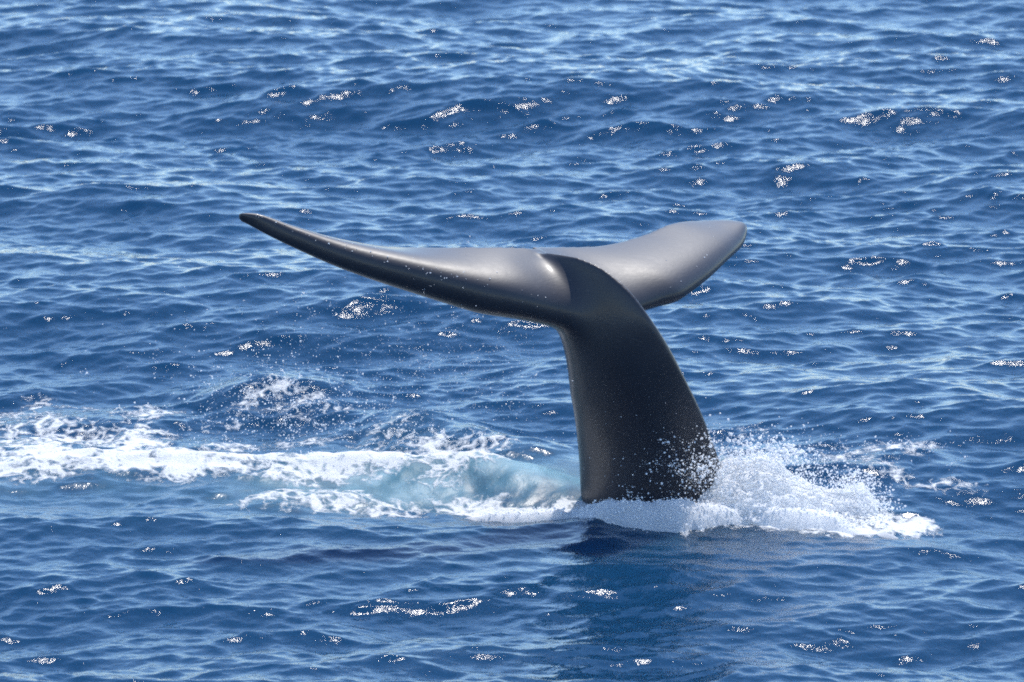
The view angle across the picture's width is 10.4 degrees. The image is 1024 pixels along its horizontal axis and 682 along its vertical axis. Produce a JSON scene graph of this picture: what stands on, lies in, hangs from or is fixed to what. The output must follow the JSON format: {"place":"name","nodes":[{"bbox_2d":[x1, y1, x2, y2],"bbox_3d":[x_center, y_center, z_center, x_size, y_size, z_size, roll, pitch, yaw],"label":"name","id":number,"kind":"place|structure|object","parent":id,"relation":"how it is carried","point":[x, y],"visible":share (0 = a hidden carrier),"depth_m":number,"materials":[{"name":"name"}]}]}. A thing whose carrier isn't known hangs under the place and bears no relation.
{"place":"outdoors","nodes":[
{"label":"outdoors","id":0,"kind":"place"},
{"bbox_2d":[0,0,1023,681],"bbox_3d":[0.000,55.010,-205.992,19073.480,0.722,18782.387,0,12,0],"label":"sea","id":1,"kind":"structure","parent":0,"point":[856,166],"depth_m":63.01,"materials":[{"name":"liquid"}]},
{"bbox_2d":[80,216,715,497],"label":"falling droplets","id":2,"kind":"object","parent":1,"relation":"on","point":[339,390],"visible":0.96,"depth_m":55.30,"materials":[{"name":"white liquid"}]},
{"bbox_2d":[239,213,746,503],"bbox_3d":[0.344,0.595,54.449,5.667,3.949,1.978,-7,13,-30],"label":"whale","id":3,"kind":"object","parent":1,"relation":"on","point":[623,368],"visible":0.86,"depth_m":54.09},
{"bbox_2d":[465,499,898,538],"bbox_3d":[1.607,1.718,54.291,4.576,0.456,0.994,0,12,2],"label":"foam crest","id":4,"kind":"object","parent":1,"relation":"on","point":[793,522],"visible":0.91,"depth_m":54.17,"materials":[{"name":"white liquid"}]},
{"bbox_2d":[482,380,967,532],"bbox_3d":[2.093,0.729,55.618,5.014,1.502,4.180,0,12,0],"label":"splash spray","id":5,"kind":"object","parent":1,"relation":"on","point":[777,458],"visible":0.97,"depth_m":54.40,"materials":[{"name":"white liquid"}]},
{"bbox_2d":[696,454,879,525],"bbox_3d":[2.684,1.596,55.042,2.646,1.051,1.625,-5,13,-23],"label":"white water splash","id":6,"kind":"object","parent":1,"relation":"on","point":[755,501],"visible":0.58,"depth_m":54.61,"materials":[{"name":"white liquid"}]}
]}

